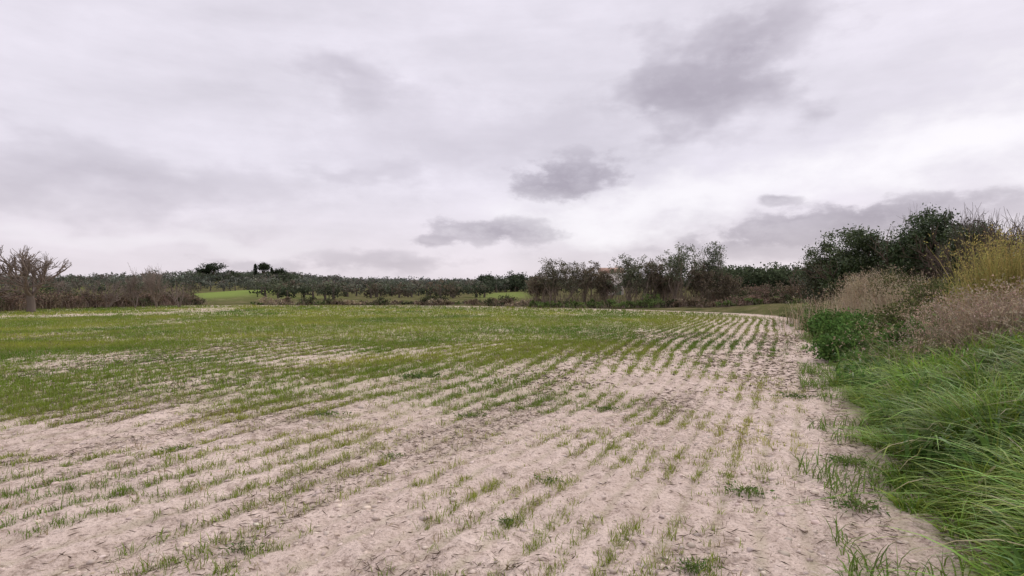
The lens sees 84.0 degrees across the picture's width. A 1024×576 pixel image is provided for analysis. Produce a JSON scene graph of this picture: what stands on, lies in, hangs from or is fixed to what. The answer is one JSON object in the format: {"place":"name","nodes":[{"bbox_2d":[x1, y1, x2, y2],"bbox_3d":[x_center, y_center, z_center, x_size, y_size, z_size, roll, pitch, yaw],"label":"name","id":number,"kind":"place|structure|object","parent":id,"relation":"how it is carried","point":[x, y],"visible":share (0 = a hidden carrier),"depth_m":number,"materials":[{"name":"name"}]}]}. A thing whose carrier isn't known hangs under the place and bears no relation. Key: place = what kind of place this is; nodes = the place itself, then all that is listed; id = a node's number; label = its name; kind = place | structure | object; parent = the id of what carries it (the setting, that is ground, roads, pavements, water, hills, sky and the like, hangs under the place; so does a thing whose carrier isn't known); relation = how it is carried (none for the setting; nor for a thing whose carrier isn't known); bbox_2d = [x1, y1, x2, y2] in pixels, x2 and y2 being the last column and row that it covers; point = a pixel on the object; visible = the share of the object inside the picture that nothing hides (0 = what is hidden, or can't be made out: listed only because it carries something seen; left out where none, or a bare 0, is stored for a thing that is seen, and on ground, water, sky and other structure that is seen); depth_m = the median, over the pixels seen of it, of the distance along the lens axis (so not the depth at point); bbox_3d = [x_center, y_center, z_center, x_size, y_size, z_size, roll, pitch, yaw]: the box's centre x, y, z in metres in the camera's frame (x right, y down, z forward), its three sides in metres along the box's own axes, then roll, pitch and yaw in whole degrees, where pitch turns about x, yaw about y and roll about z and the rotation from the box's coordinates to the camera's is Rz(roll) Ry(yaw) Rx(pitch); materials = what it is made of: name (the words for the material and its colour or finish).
{"place":"outdoors","nodes":[
{"label":"outdoors","id":0,"kind":"place"},
{"bbox_2d":[0,280,1023,575],"bbox_3d":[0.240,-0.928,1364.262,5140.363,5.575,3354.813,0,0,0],"label":"ground","id":1,"kind":"structure","parent":0,"point":[80,552],"depth_m":5.04,"materials":[{"name":"soil"}]},
{"bbox_2d":[0,263,25,299],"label":"bare tree","id":2,"kind":"object","parent":1,"relation":"on","point":[3,288],"visible":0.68,"depth_m":41.61,"materials":[{"name":"brown plant"}]},
{"bbox_2d":[0,245,71,311],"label":"bare tree","id":3,"kind":"object","parent":1,"relation":"on","point":[28,265],"visible":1,"depth_m":39.33,"materials":[{"name":"grey plant"}]},
{"bbox_2d":[49,279,76,293],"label":"bare shrub","id":4,"kind":"object","parent":1,"relation":"on","point":[64,287],"visible":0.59,"depth_m":49.27,"materials":[{"name":"brown plant"}]},
{"bbox_2d":[73,279,100,298],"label":"bare shrub","id":5,"kind":"object","parent":1,"relation":"on","point":[88,291],"visible":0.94,"depth_m":49.20,"materials":[{"name":"brown plant"}]},
{"bbox_2d":[0,283,209,311],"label":"hedge","id":6,"kind":"object","parent":1,"relation":"on","point":[43,300],"visible":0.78,"depth_m":48.70,"materials":[{"name":"brown plant"}]},
{"bbox_2d":[102,279,131,307],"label":"bare shrub","id":7,"kind":"object","parent":1,"relation":"on","point":[115,296],"visible":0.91,"depth_m":49.13,"materials":[{"name":"brown plant"}]},
{"bbox_2d":[118,263,145,306],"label":"bare tree","id":8,"kind":"object","parent":1,"relation":"on","point":[132,286],"visible":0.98,"depth_m":48.61,"materials":[{"name":"brown plant"}]},
{"bbox_2d":[139,265,168,306],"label":"bare tree","id":9,"kind":"object","parent":1,"relation":"on","point":[149,282],"visible":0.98,"depth_m":49.33,"materials":[{"name":"brown plant"}]},
{"bbox_2d":[157,443,193,452],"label":"weed rosette","id":10,"kind":"object","parent":1,"relation":"on","point":[176,446],"visible":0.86,"depth_m":5.96,"materials":[{"name":"green plant"}]},
{"bbox_2d":[164,278,192,306],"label":"bare shrub","id":11,"kind":"object","parent":1,"relation":"on","point":[179,294],"visible":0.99,"depth_m":49.02,"materials":[{"name":"brown plant"}]},
{"bbox_2d":[195,267,210,273],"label":"umbrella pine","id":12,"kind":"object","parent":1,"relation":"on","point":[197,270],"visible":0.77,"depth_m":220.53,"materials":[{"name":"green plant"}]},
{"bbox_2d":[198,261,228,273],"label":"umbrella pine","id":13,"kind":"object","parent":1,"relation":"on","point":[212,266],"visible":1,"depth_m":221.04,"materials":[{"name":"green plant"}]},
{"bbox_2d":[218,539,267,557],"bbox_3d":[-1.729,1.670,3.656,0.302,0.054,0.250,0,0,0],"label":"weed rosette","id":14,"kind":"object","parent":1,"relation":"on","point":[240,548],"visible":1,"depth_m":3.66,"materials":[{"name":"green plant"}]},
{"bbox_2d":[253,264,257,274],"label":"cypress tree","id":15,"kind":"object","parent":1,"relation":"on","point":[255,269],"visible":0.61,"depth_m":221.63,"materials":[{"name":"green plant"}]},
{"bbox_2d":[256,262,272,273],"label":"umbrella pine","id":16,"kind":"object","parent":1,"relation":"on","point":[263,266],"visible":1,"depth_m":220.90,"materials":[{"name":"green plant"}]},
{"bbox_2d":[271,267,286,277],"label":"umbrella pine","id":17,"kind":"object","parent":1,"relation":"on","point":[276,271],"visible":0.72,"depth_m":223.60,"materials":[{"name":"green plant"}]},
{"bbox_2d":[310,408,351,416],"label":"weed rosette","id":18,"kind":"object","parent":1,"relation":"on","point":[328,413],"visible":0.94,"depth_m":7.43,"materials":[{"name":"green plant"}]},
{"bbox_2d":[377,452,406,460],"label":"weed rosette","id":19,"kind":"object","parent":1,"relation":"on","point":[396,455],"visible":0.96,"depth_m":5.70,"materials":[{"name":"green plant"}]},
{"bbox_2d":[0,261,808,299],"bbox_3d":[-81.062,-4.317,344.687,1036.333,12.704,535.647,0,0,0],"label":"distant olive grove","id":20,"kind":"object","parent":1,"relation":"on","point":[293,283],"visible":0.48,"depth_m":129.20,"materials":[{"name":"green plant"}]},
{"bbox_2d":[0,304,812,575],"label":"crop seedlings","id":21,"kind":"object","parent":1,"relation":"on","point":[12,324],"visible":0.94,"depth_m":11.90,"materials":[{"name":"green plant"}]},
{"bbox_2d":[390,369,445,379],"bbox_3d":[-1.775,1.610,10.703,1.079,0.131,0.846,0,0,0],"label":"weed rosette","id":22,"kind":"object","parent":1,"relation":"on","point":[417,376],"visible":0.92,"depth_m":10.63,"materials":[{"name":"green plant"}]},
{"bbox_2d":[453,411,486,418],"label":"weed rosette","id":23,"kind":"object","parent":1,"relation":"on","point":[468,414],"visible":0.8,"depth_m":7.42,"materials":[{"name":"green plant"}]},
{"bbox_2d":[477,273,492,289],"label":"umbrella pine","id":24,"kind":"object","parent":1,"relation":"on","point":[482,276],"visible":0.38,"depth_m":169.33,"materials":[{"name":"green plant"}]},
{"bbox_2d":[0,341,989,575],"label":"soil clods","id":25,"kind":"object","parent":1,"relation":"on","point":[618,550],"visible":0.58,"depth_m":5.20,"materials":[{"name":"beige soil"}]},
{"bbox_2d":[491,514,522,527],"bbox_3d":[-0.031,1.688,4.137,0.271,0.053,0.233,0,0,0],"label":"weed rosette","id":26,"kind":"object","parent":1,"relation":"on","point":[508,521],"visible":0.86,"depth_m":4.12,"materials":[{"name":"green plant"}]},
{"bbox_2d":[504,270,527,291],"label":"umbrella pine","id":27,"kind":"object","parent":1,"relation":"on","point":[520,275],"visible":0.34,"depth_m":159.14,"materials":[{"name":"green plant"}]},
{"bbox_2d":[250,278,822,308],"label":"field margin scrub","id":28,"kind":"object","parent":1,"relation":"on","point":[753,296],"visible":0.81,"depth_m":49.52,"materials":[{"name":"green plant"}]},
{"bbox_2d":[519,274,558,305],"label":"olive tree","id":29,"kind":"object","parent":1,"relation":"on","point":[536,285],"visible":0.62,"depth_m":51.47,"materials":[{"name":"green plant"}]},
{"bbox_2d":[532,474,568,485],"bbox_3d":[0.344,1.663,4.950,0.386,0.063,0.244,0,0,-14],"label":"weed rosette","id":30,"kind":"object","parent":1,"relation":"on","point":[551,480],"visible":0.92,"depth_m":4.95,"materials":[{"name":"green plant"}]},
{"bbox_2d":[525,256,588,306],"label":"olive tree","id":31,"kind":"object","parent":1,"relation":"on","point":[553,279],"visible":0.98,"depth_m":49.66,"materials":[{"name":"green plant"}]},
{"bbox_2d":[558,260,611,305],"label":"olive tree","id":32,"kind":"object","parent":1,"relation":"on","point":[588,285],"visible":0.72,"depth_m":51.24,"materials":[{"name":"green plant"}]},
{"bbox_2d":[590,269,622,301],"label":"olive tree","id":33,"kind":"object","parent":1,"relation":"on","point":[606,287],"visible":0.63,"depth_m":52.61,"materials":[{"name":"green plant"}]},
{"bbox_2d":[594,404,621,410],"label":"weed rosette","id":34,"kind":"object","parent":1,"relation":"on","point":[606,408],"visible":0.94,"depth_m":7.90,"materials":[{"name":"green plant"}]},
{"bbox_2d":[598,265,623,294],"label":"farmhouse","id":35,"kind":"object","parent":1,"relation":"on","point":[612,274],"visible":0.17,"depth_m":93.20,"materials":[{"name":"paint"}]},
{"bbox_2d":[600,252,670,307],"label":"olive tree","id":36,"kind":"object","parent":1,"relation":"on","point":[632,273],"visible":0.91,"depth_m":49.74,"materials":[{"name":"green plant"}]},
{"bbox_2d":[632,256,670,307],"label":"olive tree","id":37,"kind":"object","parent":1,"relation":"on","point":[653,280],"visible":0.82,"depth_m":49.85,"materials":[{"name":"green plant"}]},
{"bbox_2d":[654,271,681,302],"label":"olive tree","id":38,"kind":"object","parent":1,"relation":"on","point":[667,288],"visible":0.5,"depth_m":50.40,"materials":[{"name":"green plant"}]},
{"bbox_2d":[656,242,707,307],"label":"olive tree","id":39,"kind":"object","parent":1,"relation":"on","point":[676,268],"visible":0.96,"depth_m":48.51,"materials":[{"name":"green plant"}]},
{"bbox_2d":[662,553,724,575],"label":"weed rosette","id":40,"kind":"object","parent":1,"relation":"on","point":[695,566],"visible":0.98,"depth_m":3.42,"materials":[{"name":"green plant"}]},
{"bbox_2d":[672,264,718,306],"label":"olive tree","id":41,"kind":"object","parent":1,"relation":"on","point":[702,278],"visible":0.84,"depth_m":48.07,"materials":[{"name":"green plant"}]},
{"bbox_2d":[682,241,727,306],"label":"olive tree","id":42,"kind":"object","parent":1,"relation":"on","point":[713,264],"visible":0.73,"depth_m":48.76,"materials":[{"name":"green plant"}]},
{"bbox_2d":[710,271,745,306],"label":"olive tree","id":43,"kind":"object","parent":1,"relation":"on","point":[728,288],"visible":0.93,"depth_m":47.66,"materials":[{"name":"green plant"}]},
{"bbox_2d":[712,480,774,498],"bbox_3d":[1.922,1.642,4.679,0.479,0.098,0.389,0,0,0],"label":"weed rosette","id":44,"kind":"object","parent":1,"relation":"on","point":[748,489],"visible":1,"depth_m":4.65,"materials":[{"name":"green plant"}]},
{"bbox_2d":[768,390,817,400],"bbox_3d":[4.398,1.643,8.855,0.710,0.128,0.514,0,0,40],"label":"weed rosette","id":45,"kind":"object","parent":1,"relation":"on","point":[793,395],"visible":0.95,"depth_m":8.82,"materials":[{"name":"green plant"}]},
{"bbox_2d":[762,294,844,325],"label":"dry grass","id":46,"kind":"structure","parent":1,"relation":"on","point":[791,321],"depth_m":26.58,"materials":[{"name":"beige plant"}]},
{"bbox_2d":[786,254,842,309],"bbox_3d":[15.948,-0.175,28.950,3.184,3.534,4.582,0,0,0],"label":"evergreen shrub","id":47,"kind":"object","parent":1,"relation":"on","point":[811,282],"visible":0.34,"depth_m":29.12,"materials":[{"name":"green plant"}]},
{"bbox_2d":[798,302,836,322],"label":"nettle clump","id":48,"kind":"object","parent":1,"relation":"on","point":[807,311],"visible":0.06,"depth_m":22.89,"materials":[{"name":"green plant"}]},
{"bbox_2d":[797,305,853,335],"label":"nettle clump","id":49,"kind":"object","parent":1,"relation":"on","point":[818,316],"visible":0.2,"depth_m":18.93,"materials":[{"name":"green plant"}]},
{"bbox_2d":[816,362,837,366],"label":"weed rosette","id":50,"kind":"object","parent":1,"relation":"on","point":[827,364],"visible":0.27,"depth_m":12.45,"materials":[{"name":"green plant"}]},
{"bbox_2d":[805,326,878,362],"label":"nettle clump","id":51,"kind":"object","parent":1,"relation":"on","point":[822,347],"visible":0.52,"depth_m":12.78,"materials":[{"name":"green plant"}]},
{"bbox_2d":[797,224,888,303],"bbox_3d":[16.383,-1.019,27.154,4.953,4.324,4.860,0,0,0],"label":"evergreen shrub","id":52,"kind":"object","parent":1,"relation":"on","point":[842,262],"visible":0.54,"depth_m":26.48,"materials":[{"name":"green plant"}]},
{"bbox_2d":[807,450,880,469],"bbox_3d":[3.239,1.643,5.436,0.699,0.108,0.513,0,0,0],"label":"weed rosette","id":53,"kind":"object","parent":1,"relation":"on","point":[847,461],"visible":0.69,"depth_m":5.46,"materials":[{"name":"green plant"}]},
{"bbox_2d":[812,307,885,337],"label":"nettle clump","id":54,"kind":"object","parent":1,"relation":"on","point":[837,321],"visible":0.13,"depth_m":16.07,"materials":[{"name":"green plant"}]},
{"bbox_2d":[821,490,896,516],"bbox_3d":[2.572,1.644,4.393,0.650,0.098,0.373,0,0,11],"label":"weed rosette","id":55,"kind":"object","parent":1,"relation":"on","point":[856,503],"visible":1,"depth_m":4.36,"materials":[{"name":"green plant"}]},
{"bbox_2d":[766,264,957,333],"bbox_3d":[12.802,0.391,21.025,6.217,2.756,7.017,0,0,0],"label":"dry grass","id":56,"kind":"structure","parent":1,"relation":"on","point":[853,291],"depth_m":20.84,"materials":[{"name":"beige plant"}]},
{"bbox_2d":[831,314,896,339],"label":"nettle clump","id":57,"kind":"object","parent":1,"relation":"on","point":[861,324],"visible":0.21,"depth_m":14.04,"materials":[{"name":"green plant"}]},
{"bbox_2d":[785,278,950,349],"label":"dry weeds","id":58,"kind":"object","parent":1,"relation":"on","point":[892,304],"visible":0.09,"depth_m":15.16,"materials":[{"name":"brown plant"}]},
{"bbox_2d":[801,272,961,338],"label":"dry weeds","id":59,"kind":"object","parent":1,"relation":"on","point":[871,309],"visible":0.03,"depth_m":17.46,"materials":[{"name":"brown plant"}]},
{"bbox_2d":[850,268,913,291],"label":"bramble","id":60,"kind":"object","parent":1,"relation":"on","point":[880,280],"visible":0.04,"depth_m":20.99,"materials":[{"name":"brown plant"}]},
{"bbox_2d":[864,251,914,281],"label":"evergreen shrub","id":61,"kind":"object","parent":1,"relation":"on","point":[879,269],"visible":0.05,"depth_m":25.03,"materials":[{"name":"green plant"}]},
{"bbox_2d":[884,203,917,256],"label":"bare shrub","id":62,"kind":"object","parent":1,"relation":"on","point":[911,213],"visible":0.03,"depth_m":25.11,"materials":[{"name":"brown plant"}]},
{"bbox_2d":[859,269,954,303],"bbox_3d":[13.212,0.143,18.892,2.528,1.616,3.002,0,0,-44],"label":"bramble","id":63,"kind":"object","parent":1,"relation":"on","point":[895,280],"visible":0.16,"depth_m":18.90,"materials":[{"name":"brown plant"}]},
{"bbox_2d":[863,294,952,330],"bbox_3d":[9.375,0.666,13.016,2.180,1.084,2.266,0,0,0],"label":"bramble","id":64,"kind":"object","parent":1,"relation":"on","point":[887,318],"visible":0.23,"depth_m":13.06,"materials":[{"name":"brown plant"}]},
{"bbox_2d":[869,313,965,351],"bbox_3d":[8.094,0.934,11.069,1.853,0.912,2.055,0,0,0],"label":"nettle clump","id":65,"kind":"object","parent":1,"relation":"on","point":[884,336],"visible":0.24,"depth_m":11.02,"materials":[{"name":"green plant"}]},
{"bbox_2d":[818,273,1023,371],"bbox_3d":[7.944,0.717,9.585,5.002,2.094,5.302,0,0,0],"label":"dry weeds","id":66,"kind":"object","parent":1,"relation":"on","point":[983,316],"visible":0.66,"depth_m":9.28,"materials":[{"name":"brown plant"}]},
{"bbox_2d":[883,271,968,306],"bbox_3d":[11.753,0.215,15.547,2.772,1.344,2.531,0,0,37],"label":"bramble","id":67,"kind":"object","parent":1,"relation":"on","point":[918,290],"visible":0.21,"depth_m":15.58,"materials":[{"name":"brown plant"}]},
{"bbox_2d":[867,202,995,287],"bbox_3d":[17.534,-1.398,23.241,4.929,4.288,4.436,0,0,0],"label":"evergreen shrub","id":68,"kind":"object","parent":1,"relation":"on","point":[913,238],"visible":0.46,"depth_m":23.06,"materials":[{"name":"green plant"}]},
{"bbox_2d":[909,268,968,306],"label":"bramble","id":69,"kind":"object","parent":1,"relation":"on","point":[933,291],"visible":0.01,"depth_m":14.21,"materials":[{"name":"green plant"}]},
{"bbox_2d":[921,207,983,248],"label":"bare shrub","id":70,"kind":"object","parent":1,"relation":"on","point":[964,222],"visible":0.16,"depth_m":22.39,"materials":[{"name":"brown plant"}]},
{"bbox_2d":[894,224,1023,321],"bbox_3d":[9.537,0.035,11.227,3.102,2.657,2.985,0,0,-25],"label":"yellow reeds","id":71,"kind":"object","parent":1,"relation":"on","point":[1008,270],"visible":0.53,"depth_m":11.05,"materials":[{"name":"yellow plant"}]},
{"bbox_2d":[911,220,1014,286],"bbox_3d":[16.926,-0.897,21.004,3.705,3.255,3.871,0,0,31],"label":"evergreen shrub","id":72,"kind":"object","parent":1,"relation":"on","point":[946,234],"visible":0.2,"depth_m":20.99,"materials":[{"name":"green plant"}]},
{"bbox_2d":[909,221,1022,282],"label":"bare shrub","id":73,"kind":"object","parent":1,"relation":"on","point":[944,262],"visible":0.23,"depth_m":19.14,"materials":[{"name":"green plant"}]},
{"bbox_2d":[928,278,1019,301],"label":"bramble","id":74,"kind":"object","parent":1,"relation":"on","point":[950,286],"depth_m":13.94,"materials":[{"name":"green plant"}]},
{"bbox_2d":[933,202,1023,277],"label":"bare shrub","id":75,"kind":"object","parent":1,"relation":"on","point":[984,233],"visible":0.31,"depth_m":20.08,"materials":[{"name":"brown plant"}]},
{"bbox_2d":[945,209,1023,282],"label":"bare shrub","id":76,"kind":"object","parent":1,"relation":"on","point":[996,242],"visible":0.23,"depth_m":16.81,"materials":[{"name":"brown plant"}]},
{"bbox_2d":[954,248,1023,281],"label":"evergreen shrub","id":77,"kind":"object","parent":1,"relation":"on","point":[975,262],"depth_m":19.77,"materials":[{"name":"green plant"}]},
{"bbox_2d":[977,210,1023,259],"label":"bare shrub","id":78,"kind":"object","parent":1,"relation":"on","point":[1012,232],"visible":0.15,"depth_m":19.06,"materials":[{"name":"brown plant"}]},
{"bbox_2d":[991,215,1023,269],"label":"bare shrub","id":79,"kind":"object","parent":1,"relation":"on","point":[1011,245],"visible":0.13,"depth_m":14.88,"materials":[{"name":"brown plant"}]},
{"bbox_2d":[0,0,1023,280],"label":"sky","id":80,"kind":"structure","parent":0,"point":[432,139],"materials":[{"name":"grey"}]},
{"bbox_2d":[776,299,1023,575],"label":"tall grass","id":81,"kind":"structure","parent":0,"point":[936,415],"depth_m":5.19,"materials":[{"name":"green plant"}]}
]}

